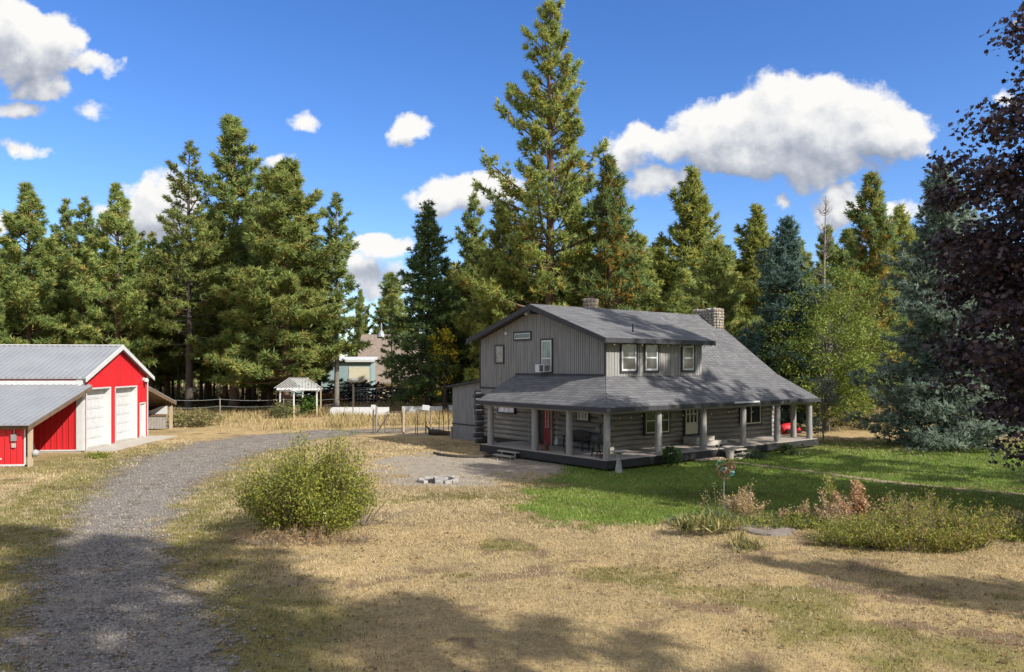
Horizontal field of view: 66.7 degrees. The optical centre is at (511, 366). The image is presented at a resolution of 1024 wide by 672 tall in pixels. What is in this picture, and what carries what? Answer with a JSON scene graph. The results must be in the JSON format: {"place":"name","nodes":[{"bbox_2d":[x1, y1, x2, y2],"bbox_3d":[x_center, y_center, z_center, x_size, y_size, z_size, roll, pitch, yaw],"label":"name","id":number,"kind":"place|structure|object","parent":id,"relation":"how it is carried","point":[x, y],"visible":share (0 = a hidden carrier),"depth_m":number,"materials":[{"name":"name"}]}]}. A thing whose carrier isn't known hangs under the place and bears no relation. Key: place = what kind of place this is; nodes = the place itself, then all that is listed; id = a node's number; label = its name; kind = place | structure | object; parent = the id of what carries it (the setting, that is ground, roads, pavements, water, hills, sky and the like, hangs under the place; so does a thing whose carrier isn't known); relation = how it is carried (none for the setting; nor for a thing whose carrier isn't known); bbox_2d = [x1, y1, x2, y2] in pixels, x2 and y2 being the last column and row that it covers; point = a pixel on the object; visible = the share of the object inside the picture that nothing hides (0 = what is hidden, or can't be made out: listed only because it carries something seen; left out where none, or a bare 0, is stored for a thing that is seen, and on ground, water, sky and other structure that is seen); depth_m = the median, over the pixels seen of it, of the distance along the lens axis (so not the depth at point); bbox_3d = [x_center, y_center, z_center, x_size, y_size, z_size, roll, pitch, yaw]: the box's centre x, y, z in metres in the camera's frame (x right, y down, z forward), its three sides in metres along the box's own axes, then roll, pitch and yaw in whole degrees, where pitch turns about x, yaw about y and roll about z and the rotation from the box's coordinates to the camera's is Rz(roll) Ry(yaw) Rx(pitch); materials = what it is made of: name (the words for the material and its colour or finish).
{"place":"outdoors","nodes":[
{"label":"outdoors","id":0,"kind":"place"},
{"bbox_2d":[0,427,449,671],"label":"driveway","id":1,"kind":"structure","parent":0,"point":[186,622],"depth_m":16.33,"materials":[{"name":"grey gravel"}]},
{"bbox_2d":[0,380,1023,671],"bbox_3d":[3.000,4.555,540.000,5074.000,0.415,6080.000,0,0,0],"label":"ground","id":2,"kind":"structure","parent":0,"point":[434,466],"depth_m":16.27,"materials":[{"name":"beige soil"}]},
{"bbox_2d":[0,227,24,343],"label":"pine tree","id":3,"kind":"object","parent":2,"relation":"on","point":[4,312],"visible":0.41,"depth_m":78.33,"materials":[{"name":"green plant"}]},
{"bbox_2d":[0,180,98,343],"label":"pine tree","id":4,"kind":"object","parent":2,"relation":"on","point":[23,219],"visible":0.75,"depth_m":80.67,"materials":[{"name":"green plant"}]},
{"bbox_2d":[22,197,96,343],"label":"pine tree","id":5,"kind":"object","parent":2,"relation":"on","point":[66,213],"visible":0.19,"depth_m":87.42,"materials":[{"name":"green plant"}]},
{"bbox_2d":[0,344,176,466],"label":"red barn","id":6,"kind":"structure","parent":2,"relation":"on","point":[60,398],"depth_m":42.93,"materials":[{"name":"metal"}]},
{"bbox_2d":[87,389,103,447],"bbox_3d":[-23.630,2.925,43.809,0.130,3.310,3.000,0,0,-5],"label":"garage door","id":7,"kind":"structure","parent":6,"relation":"in","point":[95,398],"depth_m":44.17,"materials":[{"name":"white paint"}]},
{"bbox_2d":[116,388,130,440],"bbox_3d":[-24.003,2.935,47.691,0.130,3.290,3.160,0,0,-5],"label":"garage door","id":8,"kind":"structure","parent":6,"relation":"in","point":[123,395],"depth_m":48.11,"materials":[{"name":"white paint"}]},
{"bbox_2d":[48,195,130,344],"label":"pine tree","id":9,"kind":"object","parent":2,"relation":"on","point":[71,299],"visible":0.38,"depth_m":83.26,"materials":[{"name":"green plant"}]},
{"bbox_2d":[38,180,164,367],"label":"pine tree","id":10,"kind":"object","parent":2,"relation":"on","point":[120,299],"visible":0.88,"depth_m":78.78,"materials":[{"name":"green plant"}]},
{"bbox_2d":[85,435,174,451],"bbox_3d":[-22.812,4.670,46.750,1.882,0.260,9.529,0,0,-3],"label":"concrete apron","id":11,"kind":"object","parent":2,"relation":"on","point":[130,443],"visible":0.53,"depth_m":46.11,"materials":[{"name":"beige concrete"}]},
{"bbox_2d":[107,231,185,388],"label":"pine tree","id":12,"kind":"object","parent":2,"relation":"on","point":[151,235],"visible":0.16,"depth_m":89.56,"materials":[{"name":"green plant"}]},
{"bbox_2d":[108,276,185,384],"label":"pine tree","id":13,"kind":"object","parent":2,"relation":"on","point":[164,362],"visible":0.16,"depth_m":89.52,"materials":[{"name":"green plant"}]},
{"bbox_2d":[148,406,166,428],"bbox_3d":[-26.774,3.675,56.511,3.300,1.650,0.310,0,0,-5],"label":"panel stack","id":14,"kind":"object","parent":2,"relation":"on","point":[156,418],"visible":0.5,"depth_m":56.53,"materials":[{"name":"wood"}]},
{"bbox_2d":[111,235,207,396],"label":"pine tree","id":15,"kind":"object","parent":2,"relation":"on","point":[173,372],"visible":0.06,"depth_m":93.12,"materials":[{"name":"green plant"}]},
{"bbox_2d":[158,257,196,405],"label":"pine tree","id":16,"kind":"object","parent":2,"relation":"on","point":[177,341],"visible":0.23,"depth_m":89.88,"materials":[{"name":"green plant"}]},
{"bbox_2d":[117,139,246,411],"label":"pine tree","id":17,"kind":"object","parent":2,"relation":"on","point":[189,234],"visible":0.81,"depth_m":79.06,"materials":[{"name":"green plant"}]},
{"bbox_2d":[166,407,224,426],"bbox_3d":[-24.477,3.965,60.431,4.816,1.828,5.414,0,0,0],"label":"wild bush","id":18,"kind":"object","parent":2,"relation":"on","point":[202,419],"visible":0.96,"depth_m":59.57,"materials":[{"name":"green plant"}]},
{"bbox_2d":[171,211,226,401],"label":"pine tree","id":19,"kind":"object","parent":2,"relation":"on","point":[208,390],"visible":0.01,"depth_m":97.52,"materials":[{"name":"green plant"}]},
{"bbox_2d":[193,282,244,405],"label":"pine tree","id":20,"kind":"object","parent":2,"relation":"on","point":[210,370],"visible":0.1,"depth_m":90.64,"materials":[{"name":"green plant"}]},
{"bbox_2d":[163,111,282,410],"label":"pine tree","id":21,"kind":"object","parent":2,"relation":"on","point":[230,205],"visible":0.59,"depth_m":82.41,"materials":[{"name":"green plant"}]},
{"bbox_2d":[221,164,283,405],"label":"pine tree","id":22,"kind":"object","parent":2,"relation":"on","point":[258,185],"visible":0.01,"depth_m":91.36,"materials":[{"name":"green plant"}]},
{"bbox_2d":[223,289,314,407],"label":"pine tree","id":23,"kind":"object","parent":2,"relation":"on","point":[269,388],"visible":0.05,"depth_m":86.91,"materials":[{"name":"green plant"}]},
{"bbox_2d":[268,401,300,417],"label":"wild bush","id":24,"kind":"object","parent":2,"relation":"on","point":[277,410],"visible":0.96,"depth_m":70.37,"materials":[{"name":"green plant"}]},
{"bbox_2d":[202,156,373,407],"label":"pine tree","id":25,"kind":"object","parent":2,"relation":"on","point":[283,244],"visible":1,"depth_m":75.79,"materials":[{"name":"green plant"}]},
{"bbox_2d":[275,377,321,417],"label":"garden arbor","id":26,"kind":"object","parent":2,"relation":"on","point":[294,390],"visible":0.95,"depth_m":71.80,"materials":[{"name":"white paint"}]},
{"bbox_2d":[218,521,379,546],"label":"weeds","id":27,"kind":"object","parent":2,"relation":"on","point":[266,538],"visible":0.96,"depth_m":20.08,"materials":[{"name":"dry grass"},{"name":"dry stems"}]},
{"bbox_2d":[297,395,319,414],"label":"vine bush","id":28,"kind":"object","parent":2,"relation":"on","point":[308,403],"visible":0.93,"depth_m":72.51,"materials":[{"name":"green plant"}]},
{"bbox_2d":[228,406,389,540],"bbox_3d":[-5.577,2.935,21.406,4.314,3.872,4.486,0,0,0],"label":"willow bush","id":29,"kind":"object","parent":2,"relation":"on","point":[315,492],"visible":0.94,"depth_m":20.63,"materials":[{"name":"green plant"}]},
{"bbox_2d":[302,324,344,402],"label":"pine tree","id":30,"kind":"object","parent":2,"relation":"on","point":[324,379],"visible":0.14,"depth_m":89.54,"materials":[{"name":"green plant"}]},
{"bbox_2d":[311,389,347,406],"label":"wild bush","id":31,"kind":"object","parent":2,"relation":"on","point":[327,396],"visible":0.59,"depth_m":87.43,"materials":[{"name":"plant"}]},
{"bbox_2d":[291,357,377,395],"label":"mobile home","id":32,"kind":"object","parent":2,"relation":"on","point":[361,369],"visible":0.36,"depth_m":112.23,"materials":[{"name":"blue"}]},
{"bbox_2d":[349,367,368,382],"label":"panel door","id":33,"kind":"structure","parent":32,"relation":"in","point":[360,373],"depth_m":112.22,"materials":[{"name":"beige paint"}]},
{"bbox_2d":[311,190,362,406],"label":"pine tree","id":34,"kind":"object","parent":2,"relation":"on","point":[347,283],"visible":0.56,"depth_m":79.74,"materials":[{"name":"green plant"}]},
{"bbox_2d":[342,289,373,356],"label":"pine tree","id":35,"kind":"object","parent":2,"relation":"on","point":[364,317],"visible":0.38,"depth_m":139.21,"materials":[{"name":"green plant"}]},
{"bbox_2d":[330,407,388,414],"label":"wall","id":36,"kind":"structure","parent":2,"relation":"on","point":[382,410],"depth_m":73.46,"materials":[{"name":"white paint"}]},
{"bbox_2d":[292,379,438,404],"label":"brush pile","id":37,"kind":"object","parent":2,"relation":"on","point":[364,386],"visible":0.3,"depth_m":91.24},
{"bbox_2d":[336,463,413,525],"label":"dead branches","id":38,"kind":"object","parent":2,"relation":"on","point":[367,518],"visible":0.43,"depth_m":21.84,"materials":[{"name":"brown wood"}]},
{"bbox_2d":[355,271,413,356],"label":"pine tree","id":39,"kind":"object","parent":2,"relation":"on","point":[389,292],"visible":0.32,"depth_m":139.01,"materials":[{"name":"green plant"}]},
{"bbox_2d":[379,300,406,405],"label":"pine tree","id":40,"kind":"object","parent":2,"relation":"on","point":[388,332],"visible":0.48,"depth_m":85.94,"materials":[{"name":"green plant"}]},
{"bbox_2d":[357,323,439,394],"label":"brown house","id":41,"kind":"structure","parent":2,"relation":"on","point":[377,343],"depth_m":125.52,"materials":[{"name":"beige paint"}]},
{"bbox_2d":[375,200,481,405],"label":"pine tree","id":42,"kind":"object","parent":2,"relation":"on","point":[427,286],"visible":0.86,"depth_m":76.98,"materials":[{"name":"green plant"}]},
{"bbox_2d":[418,475,458,483],"bbox_3d":[-2.957,4.562,31.308,1.664,0.238,1.649,0,0,0],"label":"fire ring","id":43,"kind":"object","parent":2,"relation":"on","point":[435,479],"visible":0.84,"depth_m":31.15,"materials":[{"name":"stone"}]},
{"bbox_2d":[426,325,461,411],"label":"yellow tree","id":44,"kind":"object","parent":2,"relation":"on","point":[446,351],"visible":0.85,"depth_m":75.79,"materials":[{"name":"green plant"}]},
{"bbox_2d":[435,240,488,383],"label":"pine tree","id":45,"kind":"object","parent":2,"relation":"on","point":[462,369],"visible":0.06,"depth_m":86.36,"materials":[{"name":"green plant"}]},
{"bbox_2d":[435,191,493,380],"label":"pine tree","id":46,"kind":"object","parent":2,"relation":"on","point":[470,224],"visible":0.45,"depth_m":83.31,"materials":[{"name":"green plant"}]},
{"bbox_2d":[444,209,541,380],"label":"pine tree","id":47,"kind":"object","parent":2,"relation":"on","point":[488,271],"visible":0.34,"depth_m":75.19,"materials":[{"name":"green plant"}]},
{"bbox_2d":[0,437,1023,529],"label":"lawn grass","id":48,"kind":"structure","parent":2,"relation":"on","point":[779,455],"depth_m":32.91,"materials":[{"name":"plant"}]},
{"bbox_2d":[0,471,1023,671],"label":"fallen leaves","id":49,"kind":"object","parent":2,"relation":"on","point":[454,599],"visible":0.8,"depth_m":16.39,"materials":[{"name":"brown plant"}]},
{"bbox_2d":[64,260,1018,391],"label":"wood","id":50,"kind":"object","parent":2,"relation":"on","point":[195,382],"depth_m":140.87,"materials":[{"name":"green wood"}]},
{"bbox_2d":[448,0,635,381],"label":"pine tree","id":51,"kind":"object","parent":2,"relation":"on","point":[549,111],"visible":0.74,"depth_m":68.50,"materials":[{"name":"green plant"}]},
{"bbox_2d":[539,203,595,305],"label":"pine tree","id":52,"kind":"object","parent":2,"relation":"on","point":[560,267],"visible":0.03,"depth_m":83.12,"materials":[{"name":"green plant"}]},
{"bbox_2d":[154,384,1016,407],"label":"undergrowth","id":53,"kind":"object","parent":2,"relation":"on","point":[218,393],"visible":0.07,"depth_m":93.58,"materials":[{"name":"green plant"}]},
{"bbox_2d":[556,151,658,311],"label":"pine tree","id":54,"kind":"object","parent":2,"relation":"on","point":[610,246],"visible":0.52,"depth_m":67.08,"materials":[{"name":"green plant"}]},
{"bbox_2d":[446,296,820,468],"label":"log house","id":55,"kind":"structure","parent":2,"relation":"on","point":[592,380],"depth_m":40.95,"materials":[{"name":"grey wood"}]},
{"bbox_2d":[494,345,503,363],"bbox_3d":[-0.725,-0.720,44.386,0.060,1.080,0.860,0,0,-38],"label":"window","id":56,"kind":"structure","parent":55,"relation":"in","point":[498,349],"depth_m":44.40,"materials":[{"name":"grey glass"}]},
{"bbox_2d":[538,410,553,444],"bbox_3d":[1.738,3.057,41.324,0.130,2.115,1.280,0,0,-38],"label":"door","id":57,"kind":"structure","parent":55,"relation":"in","point":[545,418],"depth_m":41.22,"materials":[{"name":"red paint"}]},
{"bbox_2d":[540,338,552,372],"bbox_3d":[1.827,-0.580,41.152,0.060,1.820,0.980,0,0,-38],"label":"window","id":58,"kind":"structure","parent":55,"relation":"in","point":[546,345],"depth_m":41.11,"materials":[{"name":"grey glass"}]},
{"bbox_2d":[562,430,590,450],"bbox_3d":[3.184,3.625,38.670,0.530,0.980,1.500,0,0,-38],"label":"porch bench","id":59,"kind":"object","parent":55,"relation":"on","point":[581,436],"visible":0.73,"depth_m":38.61,"materials":[{"name":"black metal"}]},
{"bbox_2d":[589,424,602,456],"bbox_3d":[3.958,3.368,35.899,0.574,1.505,1.060,0,0,-17],"label":"barrel grill","id":60,"kind":"object","parent":55,"relation":"on","point":[596,438],"visible":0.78,"depth_m":35.46,"materials":[{"name":"black metal"}]},
{"bbox_2d":[620,343,637,372],"bbox_3d":[5.822,-0.460,38.749,1.250,1.520,0.060,0,0,-38],"label":"window","id":61,"kind":"structure","parent":55,"relation":"in","point":[628,353],"depth_m":38.74,"materials":[{"name":"grey glass"}]},
{"bbox_2d":[644,343,658,372],"bbox_3d":[7.129,-0.465,39.776,1.140,1.510,0.060,0,0,-38],"label":"window","id":62,"kind":"structure","parent":55,"relation":"in","point":[651,352],"depth_m":39.80,"materials":[{"name":"grey glass"}]},
{"bbox_2d":[643,411,670,435],"bbox_3d":[7.477,2.760,40.117,2.000,1.480,0.110,0,0,-38],"label":"window","id":63,"kind":"structure","parent":55,"relation":"in","point":[649,418],"depth_m":39.92,"materials":[{"name":"beige paint"}]},
{"bbox_2d":[681,345,694,371],"bbox_3d":[9.406,-0.470,41.577,1.120,1.500,0.060,0,0,-38],"label":"window","id":64,"kind":"structure","parent":55,"relation":"in","point":[687,352],"depth_m":41.56,"materials":[{"name":"grey glass"}]},
{"bbox_2d":[683,409,699,435],"bbox_3d":[9.664,2.870,41.815,1.260,1.740,0.150,0,0,-38],"label":"door","id":65,"kind":"structure","parent":55,"relation":"in","point":[691,421],"depth_m":41.83,"materials":[{"name":"beige paint"}]},
{"bbox_2d":[739,406,761,425],"bbox_3d":[13.848,2.710,45.144,2.070,1.380,0.110,0,0,-38],"label":"window","id":66,"kind":"structure","parent":55,"relation":"in","point":[755,417],"depth_m":45.28,"materials":[{"name":"black glass"}]},
{"bbox_2d":[615,232,671,311],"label":"pine tree","id":67,"kind":"object","parent":2,"relation":"on","point":[650,296],"visible":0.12,"depth_m":71.02,"materials":[{"name":"green plant"}]},
{"bbox_2d":[661,443,682,466],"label":"clipped shrub","id":68,"kind":"object","parent":2,"relation":"on","point":[675,457],"visible":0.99,"depth_m":35.83,"materials":[{"name":"green plant"}]},
{"bbox_2d":[659,267,695,313],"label":"pine tree","id":69,"kind":"object","parent":2,"relation":"on","point":[676,304],"visible":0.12,"depth_m":69.31,"materials":[{"name":"green plant"}]},
{"bbox_2d":[640,164,746,335],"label":"pine tree","id":70,"kind":"object","parent":2,"relation":"on","point":[693,229],"visible":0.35,"depth_m":74.84,"materials":[{"name":"green plant"}]},
{"bbox_2d":[665,509,743,524],"bbox_3d":[5.436,4.367,22.443,2.340,0.590,1.553,0,0,0],"label":"catmint mound","id":71,"kind":"object","parent":2,"relation":"on","point":[674,518],"visible":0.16,"depth_m":22.38,"materials":[{"name":"green plant"}]},
{"bbox_2d":[667,503,753,535],"bbox_3d":[5.384,4.244,21.189,2.421,1.068,1.786,0,0,0],"label":"iris clump","id":72,"kind":"object","parent":2,"relation":"on","point":[720,524],"visible":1,"depth_m":21.02,"materials":[{"name":"green plant"}]},
{"bbox_2d":[675,236,763,348],"bbox_3d":[16.150,-2.763,61.400,9.219,15.345,8.677,0,0,4],"label":"pine tree","id":73,"kind":"object","parent":2,"relation":"on","point":[717,268],"visible":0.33,"depth_m":61.44,"materials":[{"name":"green plant"}]},
{"bbox_2d":[715,457,735,509],"bbox_3d":[6.774,3.761,24.706,0.734,1.760,0.222,0,0,-14],"label":"wind spinner","id":74,"kind":"object","parent":2,"relation":"on","point":[723,469],"visible":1,"depth_m":24.68,"materials":[{"name":"metal"}]},
{"bbox_2d":[720,478,769,517],"bbox_3d":[6.863,3.939,23.161,1.520,1.309,1.475,0,0,0],"label":"dry stalk","id":75,"kind":"object","parent":2,"relation":"on","point":[743,503],"visible":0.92,"depth_m":23.02,"materials":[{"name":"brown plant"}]},
{"bbox_2d":[724,528,770,552],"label":"iris clump","id":76,"kind":"object","parent":2,"relation":"on","point":[741,540],"visible":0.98,"depth_m":19.36,"materials":[{"name":"green plant"}]},
{"bbox_2d":[740,524,794,536],"bbox_3d":[6.978,4.548,21.333,1.479,0.226,1.414,0,0,34],"label":"flat rock","id":77,"kind":"object","parent":2,"relation":"on","point":[787,531],"visible":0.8,"depth_m":21.01,"materials":[{"name":"grey stone"}]},
{"bbox_2d":[729,202,809,363],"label":"pine tree","id":78,"kind":"object","parent":2,"relation":"on","point":[755,234],"visible":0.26,"depth_m":84.63,"materials":[{"name":"green plant"}]},
{"bbox_2d":[728,507,844,530],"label":"weeds","id":79,"kind":"object","parent":2,"relation":"on","point":[790,521],"visible":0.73,"depth_m":21.79,"materials":[{"name":"green plant"}]},
{"bbox_2d":[773,442,809,455],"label":"shrub","id":80,"kind":"object","parent":2,"relation":"on","point":[795,451],"visible":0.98,"depth_m":40.37,"materials":[{"name":"green plant"}]},
{"bbox_2d":[737,215,848,426],"bbox_3d":[20.472,-3.029,58.204,10.070,16.856,8.698,0,0,-42],"label":"pine tree","id":81,"kind":"object","parent":2,"relation":"on","point":[781,250],"visible":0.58,"depth_m":57.22,"materials":[{"name":"green plant"}]},
{"bbox_2d":[792,237,818,300],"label":"pine tree","id":82,"kind":"object","parent":2,"relation":"on","point":[809,262],"visible":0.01,"depth_m":88.99,"materials":[{"name":"green plant"}]},
{"bbox_2d":[805,374,844,441],"bbox_3d":[19.017,2.611,47.405,2.247,4.394,1.959,0,0,-12],"label":"young birch","id":83,"kind":"object","parent":2,"relation":"on","point":[824,387],"visible":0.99,"depth_m":47.35,"materials":[{"name":"green plant"}]},
{"bbox_2d":[804,224,846,349],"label":"pine tree","id":84,"kind":"object","parent":2,"relation":"on","point":[834,256],"visible":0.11,"depth_m":81.63,"materials":[{"name":"green plant"}]},
{"bbox_2d":[811,198,839,404],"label":"dead tree","id":85,"kind":"object","parent":2,"relation":"on","point":[825,240],"visible":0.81,"depth_m":65.95,"materials":[{"name":"grey wood"}]},
{"bbox_2d":[756,259,904,430],"bbox_3d":[22.650,-1.398,55.944,10.244,12.614,9.854,0,0,0],"label":"leafy tree","id":86,"kind":"object","parent":2,"relation":"on","point":[836,370],"visible":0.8,"depth_m":54.72,"materials":[{"name":"green plant"}]},
{"bbox_2d":[813,487,855,526],"bbox_3d":[9.036,3.990,21.929,1.263,1.172,1.112,0,0,0],"label":"dry stalk","id":87,"kind":"object","parent":2,"relation":"on","point":[828,511],"visible":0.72,"depth_m":21.84,"materials":[{"name":"beige plant"}]},
{"bbox_2d":[820,226,863,316],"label":"pine tree","id":88,"kind":"object","parent":2,"relation":"on","point":[846,234],"visible":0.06,"depth_m":87.53,"materials":[{"name":"green plant"}]},
{"bbox_2d":[806,282,894,419],"bbox_3d":[26.500,-0.956,62.871,8.526,11.727,7.834,0,0,0],"label":"leafy tree","id":89,"kind":"object","parent":2,"relation":"on","point":[867,315],"visible":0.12,"depth_m":62.01,"materials":[{"name":"green plant"}]},
{"bbox_2d":[800,507,902,549],"bbox_3d":[8.842,4.120,20.114,2.687,1.229,2.016,0,0,14],"label":"goldenrod clump","id":90,"kind":"object","parent":2,"relation":"on","point":[829,536],"visible":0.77,"depth_m":19.78,"materials":[{"name":"green leaves"},{"name":"green stem"}]},
{"bbox_2d":[831,477,871,522],"bbox_3d":[9.678,3.857,22.265,1.136,1.459,0.689,0,0,9],"label":"dock stalk","id":91,"kind":"object","parent":2,"relation":"on","point":[858,500],"visible":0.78,"depth_m":22.14,"materials":[{"name":"brown plant"}]},
{"bbox_2d":[821,407,893,429],"bbox_3d":[26.043,3.932,58.105,6.197,1.862,5.144,0,0,42],"label":"wild bush","id":92,"kind":"object","parent":2,"relation":"on","point":[859,425],"visible":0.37,"depth_m":58.15,"materials":[{"name":"green plant"}]},
{"bbox_2d":[813,168,922,412],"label":"pine tree","id":93,"kind":"object","parent":2,"relation":"on","point":[873,223],"visible":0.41,"depth_m":71.05,"materials":[{"name":"green plant"}]},
{"bbox_2d":[874,203,927,407],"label":"pine tree","id":94,"kind":"object","parent":2,"relation":"on","point":[904,226],"visible":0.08,"depth_m":77.25,"materials":[{"name":"green plant"}]},
{"bbox_2d":[824,486,1022,553],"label":"goldenrod clump","id":95,"kind":"object","parent":2,"relation":"on","point":[956,533],"visible":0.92,"depth_m":19.67,"materials":[{"name":"green leaves"},{"name":"green stem"}]},
{"bbox_2d":[841,161,1023,453],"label":"pine tree","id":96,"kind":"object","parent":2,"relation":"on","point":[914,399],"visible":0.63,"depth_m":44.04,"materials":[{"name":"green plant"}]},
{"bbox_2d":[918,1,1023,471],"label":"purple maple","id":97,"kind":"object","parent":2,"relation":"on","point":[994,281],"visible":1,"depth_m":23.28,"materials":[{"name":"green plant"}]},
{"bbox_2d":[994,519,1023,542],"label":"weeds","id":98,"kind":"object","parent":2,"relation":"on","point":[1019,533],"visible":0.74,"depth_m":20.68,"materials":[{"name":"green plant"}]},
{"bbox_2d":[0,0,1023,356],"label":"sky","id":99,"kind":"structure","parent":0,"point":[783,107],"materials":[{"name":"blue"}]},
{"bbox_2d":[166,397,982,432],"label":"tall grass","id":100,"kind":"structure","parent":0,"point":[324,411],"depth_m":67.27,"materials":[{"name":"beige plant"}]},
{"bbox_2d":[733,461,1023,494],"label":"footpath","id":101,"kind":"structure","parent":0,"point":[885,481],"depth_m":31.43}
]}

